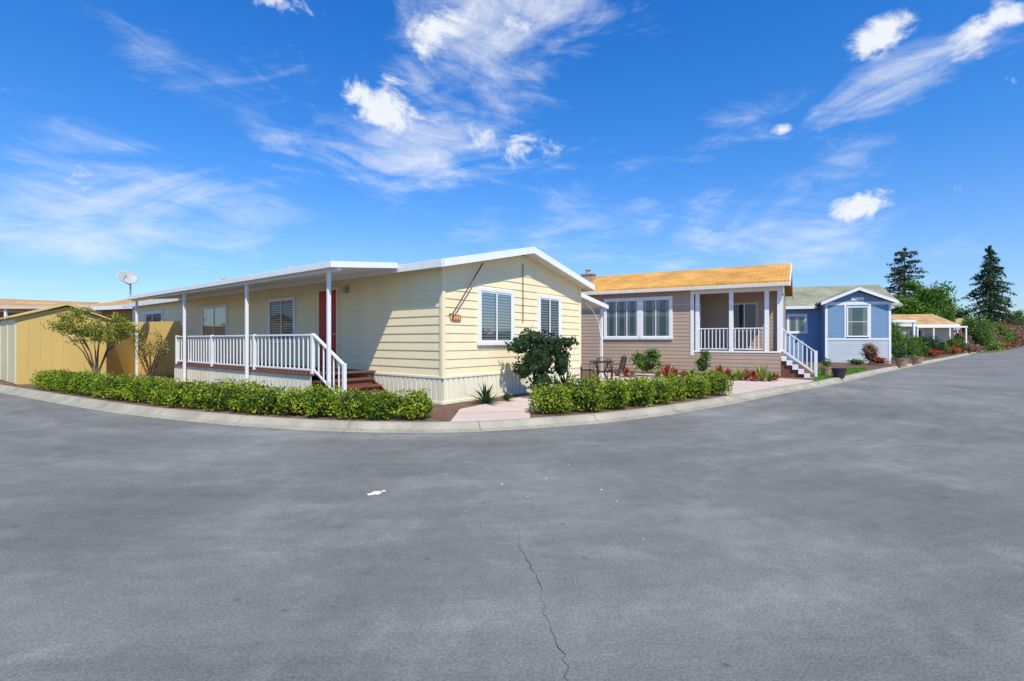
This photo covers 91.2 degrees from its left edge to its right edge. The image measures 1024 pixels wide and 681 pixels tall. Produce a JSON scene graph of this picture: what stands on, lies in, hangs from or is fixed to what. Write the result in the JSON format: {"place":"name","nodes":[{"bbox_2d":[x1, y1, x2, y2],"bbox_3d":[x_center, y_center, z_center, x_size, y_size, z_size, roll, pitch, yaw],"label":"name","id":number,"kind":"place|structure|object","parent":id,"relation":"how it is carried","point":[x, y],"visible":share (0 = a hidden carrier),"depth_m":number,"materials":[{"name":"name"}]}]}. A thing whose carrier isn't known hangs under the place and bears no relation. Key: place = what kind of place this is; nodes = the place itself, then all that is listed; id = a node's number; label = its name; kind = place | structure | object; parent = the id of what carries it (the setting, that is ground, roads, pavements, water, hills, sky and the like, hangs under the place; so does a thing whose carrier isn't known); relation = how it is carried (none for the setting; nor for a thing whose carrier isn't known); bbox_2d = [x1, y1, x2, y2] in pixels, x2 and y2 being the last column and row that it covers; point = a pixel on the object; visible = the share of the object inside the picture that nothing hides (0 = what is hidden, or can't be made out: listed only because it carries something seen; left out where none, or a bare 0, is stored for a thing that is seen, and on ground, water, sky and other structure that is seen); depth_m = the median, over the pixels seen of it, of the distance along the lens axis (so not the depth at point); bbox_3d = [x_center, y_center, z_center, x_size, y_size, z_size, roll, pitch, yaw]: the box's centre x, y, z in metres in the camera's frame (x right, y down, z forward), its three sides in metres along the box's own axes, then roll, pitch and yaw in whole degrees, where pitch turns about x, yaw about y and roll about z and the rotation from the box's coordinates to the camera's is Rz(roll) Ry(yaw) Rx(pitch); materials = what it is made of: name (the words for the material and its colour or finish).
{"place":"outdoors","nodes":[
{"label":"outdoors","id":0,"kind":"place"},
{"bbox_2d":[0,351,973,421],"bbox_3d":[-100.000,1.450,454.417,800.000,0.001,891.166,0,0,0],"label":"lot ground","id":1,"kind":"structure","parent":0,"point":[443,413],"depth_m":11.01,"materials":[{"name":"soil"}]},
{"bbox_2d":[0,306,100,318],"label":"flat roof carport","id":2,"kind":"object","parent":1,"relation":"on","point":[5,309],"visible":0.08,"depth_m":26.00,"materials":[{"name":"white paint"}]},
{"bbox_2d":[0,303,110,384],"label":"storage shed","id":3,"kind":"structure","parent":1,"relation":"on","point":[30,344],"depth_m":17.16,"materials":[{"name":"yellow paint"}]},
{"bbox_2d":[1,319,16,383],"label":"sliding door","id":4,"kind":"structure","parent":3,"relation":"in","point":[10,322],"depth_m":17.20,"materials":[{"name":"paint"}]},
{"bbox_2d":[40,305,146,373],"bbox_3d":[-12.954,0.196,15.613,2.555,2.518,1.872,0,0,-43],"label":"olive tree","id":5,"kind":"object","parent":1,"relation":"on","point":[96,331],"visible":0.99,"depth_m":15.44,"materials":[{"name":"green plant"}]},
{"bbox_2d":[106,323,134,377],"bbox_3d":[-15.699,0.400,20.545,0.030,2.100,4.017,0,0,-14],"label":"mustard fence","id":6,"kind":"object","parent":1,"relation":"on","point":[120,358],"visible":0.25,"depth_m":19.93,"materials":[{"name":"paint"}]},
{"bbox_2d":[125,327,170,378],"bbox_3d":[-10.432,0.476,14.388,1.051,1.956,0.975,0,0,-38],"label":"sparse shrub","id":7,"kind":"object","parent":1,"relation":"on","point":[152,371],"visible":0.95,"depth_m":14.33,"materials":[{"name":"green plant"}]},
{"bbox_2d":[127,321,180,375],"bbox_3d":[-15.255,0.330,21.101,3.439,2.240,0.030,0,0,17],"label":"mustard fence","id":8,"kind":"object","parent":1,"relation":"on","point":[170,330],"visible":0.48,"depth_m":20.87,"materials":[{"name":"paint"}]},
{"bbox_2d":[27,369,433,418],"bbox_3d":[-8.136,1.114,11.956,14.450,0.655,1.697,0,0,26],"label":"hedge","id":9,"kind":"object","parent":1,"relation":"on","point":[325,400],"visible":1,"depth_m":10.06,"materials":[{"name":"green plant"}]},
{"bbox_2d":[135,272,330,388],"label":"porch posts","id":10,"kind":"object","parent":1,"relation":"on","point":[247,330],"visible":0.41,"depth_m":13.21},
{"bbox_2d":[162,268,385,297],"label":"porch roof pans","id":11,"kind":"object","parent":10,"relation":"on","point":[346,271],"visible":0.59,"depth_m":14.03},
{"bbox_2d":[127,261,397,301],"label":"porch fascia","id":12,"kind":"structure","parent":11,"relation":"attached to","point":[314,269],"depth_m":12.31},
{"bbox_2d":[174,365,311,394],"bbox_3d":[-7.382,1.133,14.768,8.468,0.635,1.738,0,0,38],"label":"deck skirting","id":13,"kind":"object","parent":1,"relation":"on","point":[214,374],"visible":0.51,"depth_m":13.65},
{"bbox_2d":[173,362,375,375],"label":"deck boards","id":14,"kind":"object","parent":13,"relation":"on","point":[284,371],"visible":0.58,"depth_m":13.31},
{"bbox_2d":[175,333,346,394],"bbox_3d":[-6.893,0.632,14.372,9.685,1.596,1.678,0,0,38],"label":"porch railing","id":15,"kind":"object","parent":1,"relation":"on","point":[213,349],"visible":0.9,"depth_m":13.27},
{"bbox_2d":[312,377,388,396],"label":"porch steps","id":16,"kind":"structure","parent":1,"relation":"on","point":[362,382],"depth_m":12.00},
{"bbox_2d":[181,362,579,401],"bbox_3d":[-8.343,1.150,20.578,22.030,0.600,6.160,0,0,38],"label":"skirting","id":17,"kind":"object","parent":1,"relation":"on","point":[456,388],"visible":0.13,"depth_m":12.33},
{"bbox_2d":[197,361,580,404],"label":"skirting trim","id":18,"kind":"structure","parent":17,"relation":"attached to","point":[457,376],"depth_m":12.19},
{"bbox_2d":[465,383,506,403],"bbox_3d":[-0.553,1.190,11.563,1.002,0.520,1.035,0,0,28],"label":"strap leaf plant","id":19,"kind":"object","parent":1,"relation":"on","point":[486,397],"visible":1,"depth_m":11.46,"materials":[{"name":"green plant"}]},
{"bbox_2d":[584,301,602,379],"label":"side awning posts","id":20,"kind":"object","parent":1,"relation":"on","point":[600,326],"visible":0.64,"depth_m":18.39,"materials":[{"name":"metal"}]},
{"bbox_2d":[581,293,608,309],"bbox_3d":[0.232,-1.390,19.586,6.750,0.480,2.200,0,0,38],"label":"side awning","id":21,"kind":"object","parent":20,"relation":"attached to","point":[593,303],"visible":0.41,"depth_m":17.98,"materials":[{"name":"white paint"}]},
{"bbox_2d":[528,373,675,413],"bbox_3d":[2.091,1.064,10.785,4.004,0.750,1.242,0,0,-33],"label":"hedge","id":22,"kind":"object","parent":1,"relation":"on","point":[585,395],"visible":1,"depth_m":10.30,"materials":[{"name":"green plant"}]},
{"bbox_2d":[629,348,664,375],"bbox_3d":[5.399,0.850,20.261,1.393,1.179,1.116,0,0,-17],"label":"round shrub","id":23,"kind":"object","parent":1,"relation":"on","point":[648,362],"visible":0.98,"depth_m":20.11,"materials":[{"name":"green plant"}]},
{"bbox_2d":[580,286,784,376],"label":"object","id":24,"kind":"object","parent":1,"relation":"on","point":[721,352],"visible":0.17,"depth_m":22.37,"materials":[{"name":"beige"}]},
{"bbox_2d":[603,297,639,338],"bbox_3d":[5.044,-1.000,23.073,1.760,1.900,0.086,0,0,30],"label":"window casing","id":25,"kind":"object","parent":24,"relation":"attached to","point":[638,312],"depth_m":22.91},
{"bbox_2d":[607,301,635,335],"bbox_3d":[5.049,-1.000,23.082,1.360,1.580,0.006,0,0,30],"label":"curtain","id":26,"kind":"object","parent":25,"relation":"hanging from","point":[618,319],"visible":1,"depth_m":23.01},
{"bbox_2d":[606,300,636,336],"bbox_3d":[5.042,-1.000,23.070,1.480,1.660,0.021,0,0,30],"label":"window sash","id":27,"kind":"object","parent":25,"relation":"in","point":[616,319],"depth_m":23.18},
{"bbox_2d":[609,301,636,335],"bbox_3d":[5.051,-1.000,23.086,1.480,1.660,0.002,0,0,30],"label":"window interior","id":28,"kind":"object","parent":25,"relation":"in","point":[621,318],"depth_m":23.07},
{"bbox_2d":[639,296,672,338],"bbox_3d":[6.395,-1.000,22.293,1.480,1.900,0.086,0,0,30],"label":"window casing","id":29,"kind":"object","parent":24,"relation":"attached to","point":[671,311],"depth_m":22.15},
{"bbox_2d":[644,300,667,335],"bbox_3d":[6.400,-1.000,22.302,1.080,1.580,0.007,0,0,30],"label":"curtain","id":30,"kind":"object","parent":29,"relation":"hanging from","point":[653,317],"visible":1,"depth_m":22.26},
{"bbox_2d":[643,300,668,335],"bbox_3d":[6.402,-1.000,22.306,1.200,1.660,0.007,0,0,30],"label":"window interior","id":31,"kind":"object","parent":29,"relation":"in","point":[649,317],"depth_m":22.29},
{"bbox_2d":[642,299,669,336],"bbox_3d":[6.393,-1.000,22.290,1.200,1.660,0.021,0,0,30],"label":"window sash","id":32,"kind":"object","parent":29,"relation":"in","point":[655,318],"depth_m":22.29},
{"bbox_2d":[581,290,785,375],"bbox_3d":[6.683,-0.430,25.977,13.015,3.680,6.616,0,0,30],"label":"lap siding","id":33,"kind":"object","parent":24,"relation":"attached to","point":[675,350],"visible":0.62,"depth_m":22.36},
{"bbox_2d":[586,263,791,296],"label":"roof","id":34,"kind":"structure","parent":24,"relation":"on","point":[774,273],"depth_m":22.68,"materials":[{"name":"orange"}]},
{"bbox_2d":[581,282,788,294],"bbox_3d":[4.831,-2.194,22.784,13.600,0.140,0.100,0,0,30],"label":"gutter","id":35,"kind":"object","parent":34,"relation":"attached to","point":[695,288],"visible":0.58,"depth_m":21.14,"materials":[{"name":"paint"}]},
{"bbox_2d":[690,263,792,355],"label":"porch trim","id":36,"kind":"structure","parent":24,"relation":"attached to","point":[766,290],"depth_m":20.77,"materials":[{"name":"white paint"}]},
{"bbox_2d":[734,301,759,332],"bbox_3d":[10.389,-1.050,22.412,1.220,1.380,0.086,0,0,30],"label":"window casing","id":37,"kind":"object","parent":24,"relation":"attached to","point":[746,302],"depth_m":22.20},
{"bbox_2d":[734,304,755,329],"bbox_3d":[10.397,-1.050,22.424,1.000,1.200,0.002,0,0,30],"label":"window interior","id":38,"kind":"object","parent":37,"relation":"in","point":[750,315],"depth_m":22.40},
{"bbox_2d":[658,369,733,399],"bbox_3d":[4.638,1.110,12.845,2.926,0.658,1.086,0,0,-35],"label":"hedge","id":39,"kind":"object","parent":1,"relation":"on","point":[701,386],"visible":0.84,"depth_m":12.60,"materials":[{"name":"green plant"}]},
{"bbox_2d":[692,349,712,375],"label":"round shrub","id":40,"kind":"object","parent":1,"relation":"on","point":[702,364],"visible":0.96,"depth_m":19.48,"materials":[{"name":"green plant"}]},
{"bbox_2d":[782,355,809,377],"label":"stairs","id":41,"kind":"structure","parent":1,"relation":"on","point":[787,371],"depth_m":19.88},
{"bbox_2d":[781,328,817,377],"bbox_3d":[11.510,0.456,20.152,1.290,1.988,1.270,0,0,30],"label":"stair railing","id":42,"kind":"object","parent":1,"relation":"on","point":[800,371],"visible":0.95,"depth_m":19.69,"materials":[{"name":"white paint"}]},
{"bbox_2d":[785,291,889,362],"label":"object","id":43,"kind":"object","parent":1,"relation":"on","point":[846,298],"visible":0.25,"depth_m":33.32,"materials":[{"name":"blue"}]},
{"bbox_2d":[786,314,807,333],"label":"window casing","id":44,"kind":"object","parent":43,"relation":"attached to","point":[805,315],"depth_m":34.49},
{"bbox_2d":[789,316,804,330],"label":"window interior","id":45,"kind":"object","parent":44,"relation":"in","point":[791,323],"depth_m":34.55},
{"bbox_2d":[785,304,887,351],"bbox_3d":[18.248,-0.850,34.387,12.670,3.200,1.215,0,0,18],"label":"lap siding","id":46,"kind":"object","parent":43,"relation":"attached to","point":[879,324],"visible":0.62,"depth_m":32.88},
{"bbox_2d":[786,285,902,306],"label":"roof","id":47,"kind":"structure","parent":43,"relation":"on","point":[811,296],"depth_m":35.57,"materials":[{"name":"grey"}]},
{"bbox_2d":[846,306,868,336],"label":"window casing","id":48,"kind":"object","parent":43,"relation":"attached to","point":[868,322],"depth_m":32.33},
{"bbox_2d":[848,308,864,335],"bbox_3d":[22.337,-1.210,32.406,1.130,1.880,0.007,0,0,18],"label":"window interior","id":49,"kind":"object","parent":48,"relation":"in","point":[856,326],"depth_m":32.42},
{"bbox_2d":[849,308,866,335],"bbox_3d":[22.335,-1.210,32.402,1.010,1.800,0.008,0,0,18],"label":"curtain","id":50,"kind":"object","parent":48,"relation":"hanging from","point":[863,322],"visible":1,"depth_m":32.30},
{"bbox_2d":[828,340,887,362],"bbox_3d":[22.343,0.690,32.426,3.670,1.480,0.015,0,0,18],"label":"siding","id":51,"kind":"object","parent":43,"relation":"attached to","point":[842,350],"visible":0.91,"depth_m":32.54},
{"bbox_2d":[786,287,898,362],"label":"white trim","id":52,"kind":"structure","parent":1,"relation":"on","point":[828,302],"depth_m":32.38,"materials":[{"name":"paint"}]},
{"bbox_2d":[860,342,882,363],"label":"flowering shrub","id":53,"kind":"object","parent":1,"relation":"on","point":[869,351],"visible":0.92,"depth_m":29.85,"materials":[{"name":"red plant"}]},
{"bbox_2d":[891,334,908,359],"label":"garden shrub","id":54,"kind":"object","parent":1,"relation":"on","point":[895,344],"visible":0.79,"depth_m":32.85,"materials":[{"name":"green plant"}]},
{"bbox_2d":[891,315,909,360],"bbox_3d":[27.486,-0.187,36.024,1.748,3.305,1.892,0,0,0],"label":"garden shrub","id":55,"kind":"object","parent":1,"relation":"on","point":[895,330],"visible":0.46,"depth_m":35.66,"materials":[{"name":"green plant"}]},
{"bbox_2d":[884,247,929,306],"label":"pine tree","id":56,"kind":"object","parent":1,"relation":"on","point":[900,273],"visible":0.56,"depth_m":89.77,"materials":[{"name":"green plant"}]},
{"bbox_2d":[902,331,921,357],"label":"garden shrub","id":57,"kind":"object","parent":1,"relation":"on","point":[911,345],"visible":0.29,"depth_m":37.61,"materials":[{"name":"green plant"}]},
{"bbox_2d":[907,333,931,357],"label":"garden shrub","id":58,"kind":"object","parent":1,"relation":"on","point":[923,346],"visible":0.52,"depth_m":39.68,"materials":[{"name":"green plant"}]},
{"bbox_2d":[891,278,962,319],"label":"broadleaf tree","id":59,"kind":"object","parent":1,"relation":"on","point":[924,301],"visible":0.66,"depth_m":75.29,"materials":[{"name":"green plant"}]},
{"bbox_2d":[919,334,949,354],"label":"garden shrub","id":60,"kind":"object","parent":1,"relation":"on","point":[934,343],"visible":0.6,"depth_m":45.57,"materials":[{"name":"green plant"}]},
{"bbox_2d":[909,326,967,352],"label":"white patio cover","id":61,"kind":"object","parent":1,"relation":"on","point":[934,327],"visible":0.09,"depth_m":60.64,"materials":[{"name":"paint"}]},
{"bbox_2d":[945,337,968,352],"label":"garden shrub","id":62,"kind":"object","parent":1,"relation":"on","point":[952,341],"visible":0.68,"depth_m":57.51,"materials":[{"name":"green plant"}]},
{"bbox_2d":[960,343,986,352],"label":"flowering shrub","id":63,"kind":"object","parent":1,"relation":"on","point":[971,348],"visible":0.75,"depth_m":57.42,"materials":[{"name":"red plant"}]},
{"bbox_2d":[955,312,999,351],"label":"garden shrub","id":64,"kind":"object","parent":1,"relation":"on","point":[979,332],"visible":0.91,"depth_m":63.20,"materials":[{"name":"green plant"}]},
{"bbox_2d":[959,245,1023,342],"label":"deodar cedar tree","id":65,"kind":"object","parent":1,"relation":"on","point":[991,305],"visible":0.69,"depth_m":94.03,"materials":[{"name":"green plant"}]},
{"bbox_2d":[979,340,1009,351],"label":"garden shrub","id":66,"kind":"object","parent":1,"relation":"on","point":[997,346],"visible":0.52,"depth_m":65.35,"materials":[{"name":"green plant"}]},
{"bbox_2d":[982,320,1018,349],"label":"garden shrub","id":67,"kind":"object","parent":1,"relation":"on","point":[1008,337],"visible":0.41,"depth_m":74.62,"materials":[{"name":"green plant"}]},
{"bbox_2d":[992,321,1023,348],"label":"flowering shrub","id":68,"kind":"object","parent":1,"relation":"on","point":[1018,336],"visible":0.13,"depth_m":82.57,"materials":[{"name":"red plant"}]},
{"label":"walls","id":69,"kind":"object","parent":1,"relation":"on","visible":0},
{"bbox_2d":[0,299,99,306],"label":"roof","id":70,"kind":"structure","parent":69,"relation":"on","point":[12,302],"depth_m":31.11,"materials":[{"name":"beige"}]},
{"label":"walls","id":71,"kind":"object","parent":1,"relation":"on","visible":0},
{"bbox_2d":[101,309,132,323],"bbox_3d":[-20.126,-0.500,26.689,9.000,2.700,0.020,0,0,25],"label":"lap siding","id":72,"kind":"object","parent":71,"relation":"attached to","point":[105,313],"depth_m":27.30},
{"bbox_2d":[82,299,157,306],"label":"roof","id":73,"kind":"structure","parent":71,"relation":"on","point":[119,302],"depth_m":28.20,"materials":[{"name":"beige"}]},
{"bbox_2d":[81,298,131,309],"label":"fascia","id":74,"kind":"structure","parent":73,"relation":"attached to","point":[107,307],"depth_m":26.98,"materials":[{"name":"white paint"}]},
{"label":"walls","id":75,"kind":"object","parent":1,"relation":"on","visible":0},
{"bbox_2d":[891,314,958,324],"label":"roof","id":76,"kind":"structure","parent":75,"relation":"on","point":[926,319],"depth_m":64.16,"materials":[{"name":"beige"}]},
{"bbox_2d":[903,326,953,343],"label":"lap siding","id":77,"kind":"object","parent":75,"relation":"attached to","point":[943,333],"visible":0.17,"depth_m":61.96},
{"bbox_2d":[0,343,1023,680],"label":"road","id":78,"kind":"structure","parent":0,"point":[866,529],"depth_m":3.81,"materials":[{"name":"asphalt"}]},
{"bbox_2d":[0,0,1023,322],"label":"sky","id":79,"kind":"structure","parent":0,"point":[171,144],"materials":[{"name":"blue"}]},
{"bbox_2d":[451,373,812,420],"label":"patio path","id":80,"kind":"structure","parent":0,"point":[518,407],"depth_m":11.33,"materials":[{"name":"concrete"}]},
{"bbox_2d":[504,326,579,392],"bbox_3d":[0.757,0.536,12.649,1.870,1.834,1.145,0,0,-24],"label":"dark shrub","id":81,"kind":"object","parent":80,"relation":"on","point":[538,359],"visible":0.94,"depth_m":12.47,"materials":[{"name":"green plant"}]},
{"bbox_2d":[607,355,626,380],"bbox_3d":[3.611,0.979,17.209,0.572,0.945,0.468,0,0,-10],"label":"patio chair","id":82,"kind":"object","parent":80,"relation":"on","point":[622,363],"visible":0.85,"depth_m":17.12,"materials":[{"name":"black metal"}]},
{"bbox_2d":[749,363,776,380],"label":"bromeliad plant","id":83,"kind":"object","parent":80,"relation":"on","point":[760,372],"visible":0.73,"depth_m":17.82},
{"label":"lawn","id":84,"kind":"structure","parent":0,"visible":0},
{"bbox_2d":[820,357,831,375],"bbox_3d":[12.841,1.065,20.501,0.451,0.769,0.469,0,0,30],"label":"planter pot","id":85,"kind":"object","parent":84,"relation":"on","point":[826,370],"visible":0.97,"depth_m":20.41,"materials":[{"name":"ceramic"}]},
{"bbox_2d":[813,367,865,380],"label":"lawn grass","id":86,"kind":"structure","parent":84,"relation":"on","point":[853,370],"depth_m":22.01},
{"bbox_3d":[-8.339,-2.114,20.575,22.640,0.811,6.740,0,0,38],"label":"roof","id":87,"kind":"object","parent":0,"visible":0},
{"bbox_2d":[122,247,594,307],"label":"fascia","id":88,"kind":"structure","parent":87,"relation":"attached to","point":[478,258],"depth_m":13.30,"materials":[{"name":"white paint"}]},
{"bbox_2d":[116,270,138,295],"bbox_3d":[-14.958,-2.192,19.463,0.476,1.084,0.726,0,0,0],"label":"satellite dish","id":89,"kind":"object","parent":88,"relation":"attached to","point":[128,277],"visible":0.98,"depth_m":19.55,"materials":[{"name":"metal"}]},
{"bbox_2d":[524,254,591,289],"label":"soffit","id":90,"kind":"structure","parent":87,"relation":"attached to","point":[542,262],"depth_m":14.78,"materials":[{"name":"paint"}]},
{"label":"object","id":91,"kind":"object","parent":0,"visible":0},
{"bbox_2d":[317,286,339,367],"bbox_3d":[-5.206,-0.365,14.198,1.060,2.270,0.070,0,0,38],"label":"door casing","id":92,"kind":"object","parent":91,"relation":"attached to","point":[337,288],"depth_m":13.88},
{"bbox_2d":[319,290,335,366],"bbox_3d":[-5.208,-0.335,14.195,0.880,2.150,0.023,0,0,38],"label":"front door","id":93,"kind":"structure","parent":92,"relation":"attached to","point":[324,294],"depth_m":14.26,"materials":[{"name":"red paint"}]},
{"bbox_2d":[321,296,333,357],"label":"door panels","id":94,"kind":"object","parent":93,"relation":"attached to","point":[324,316],"visible":0.67,"depth_m":14.24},
{"bbox_2d":[132,255,578,375],"bbox_3d":[-8.347,-0.750,20.581,22.020,3.160,6.140,0,0,38],"label":"lap siding","id":95,"kind":"object","parent":91,"relation":"attached to","point":[390,323],"visible":0.76,"depth_m":13.14,"materials":[{"name":"wood"}]},
{"bbox_2d":[200,304,227,339],"bbox_3d":[-11.247,-0.675,18.924,2.320,1.330,0.086,0,0,38],"label":"window casing","id":96,"kind":"object","parent":95,"relation":"attached to","point":[218,305],"depth_m":18.53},
{"bbox_2d":[203,307,224,335],"bbox_3d":[-11.238,-0.675,18.936,2.100,1.150,0.002,0,0,38],"label":"window interior","id":97,"kind":"object","parent":96,"relation":"in","point":[214,322],"depth_m":18.93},
{"bbox_2d":[204,308,224,334],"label":"shutter slats","id":98,"kind":"object","parent":96,"relation":"attached to","point":[209,322],"visible":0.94,"depth_m":18.87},
{"bbox_2d":[267,296,296,342],"bbox_3d":[-7.273,-0.635,15.808,1.720,1.450,0.086,0,0,38],"label":"window casing","id":99,"kind":"object","parent":95,"relation":"attached to","point":[294,308],"depth_m":15.38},
{"bbox_2d":[269,299,292,340],"bbox_3d":[-7.275,-0.635,15.806,1.500,1.270,0.023,0,0,38],"label":"window sash","id":100,"kind":"object","parent":99,"relation":"in","point":[281,319],"depth_m":15.82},
{"bbox_2d":[270,300,292,338],"bbox_3d":[-7.264,-0.635,15.820,1.500,1.270,0.002,0,0,38],"label":"window interior","id":101,"kind":"object","parent":99,"relation":"in","point":[280,318],"depth_m":15.87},
{"bbox_2d":[271,301,292,338],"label":"shutter slats","id":102,"kind":"object","parent":99,"relation":"attached to","point":[272,327],"visible":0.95,"depth_m":15.75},
{"bbox_2d":[476,287,514,344],"bbox_3d":[-0.389,-0.600,12.849,0.086,1.440,1.470,0,0,38],"label":"window casing","id":103,"kind":"object","parent":95,"relation":"attached to","point":[479,290],"depth_m":12.53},
{"bbox_2d":[482,293,509,339],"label":"shutter slats","id":104,"kind":"object","parent":103,"relation":"attached to","point":[494,316],"visible":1,"depth_m":12.79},
{"bbox_2d":[482,292,510,339],"bbox_3d":[-0.401,-0.600,12.858,0.002,1.260,1.250,0,0,38],"label":"window interior","id":105,"kind":"object","parent":103,"relation":"in","point":[498,317],"depth_m":12.83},
{"bbox_2d":[481,291,511,341],"bbox_3d":[-0.387,-0.600,12.847,0.022,1.260,1.250,0,0,38],"label":"window sash","id":106,"kind":"object","parent":103,"relation":"in","point":[496,340],"depth_m":12.83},
{"bbox_2d":[537,294,560,337],"bbox_3d":[1.113,-0.600,14.765,0.086,1.440,1.240,0,0,38],"label":"window casing","id":107,"kind":"object","parent":95,"relation":"attached to","point":[539,296],"depth_m":14.49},
{"bbox_2d":[541,299,557,338],"bbox_3d":[1.101,-0.600,14.775,0.002,1.260,1.020,0,0,38],"label":"window interior","id":108,"kind":"object","parent":107,"relation":"in","point":[548,316],"depth_m":14.74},
{"bbox_2d":[540,298,558,335],"bbox_3d":[1.116,-0.600,14.763,0.022,1.260,1.020,0,0,38],"label":"window sash","id":109,"kind":"object","parent":107,"relation":"in","point":[549,314],"depth_m":14.75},
{"bbox_2d":[541,300,557,337],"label":"shutter slats","id":110,"kind":"object","parent":107,"relation":"attached to","point":[551,318],"visible":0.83,"depth_m":14.77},
{"bbox_2d":[440,266,580,376],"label":"corner trim","id":111,"kind":"structure","parent":91,"relation":"attached to","point":[442,321],"depth_m":11.38,"materials":[{"name":"beige"}]},
{"label":"ground","id":112,"kind":"structure","parent":0,"visible":0},
{"bbox_2d":[0,350,983,432],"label":"kerb","id":113,"kind":"structure","parent":112,"relation":"on","point":[340,425],"depth_m":9.81,"materials":[{"name":"concrete"}]},
{"bbox_2d":[831,368,847,377],"bbox_3d":[12.658,1.260,19.400,0.540,0.380,0.540,0,0,0],"label":"planter pot","id":114,"kind":"object","parent":113,"relation":"on","point":[839,372],"visible":0.99,"depth_m":19.23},
{"bbox_2d":[894,347,910,366],"bbox_3d":[21.796,0.911,27.969,0.716,1.078,0.732,0,0,0],"label":"planter pot","id":115,"kind":"object","parent":113,"relation":"on","point":[901,362],"visible":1,"depth_m":27.85,"materials":[{"name":"ceramic"}]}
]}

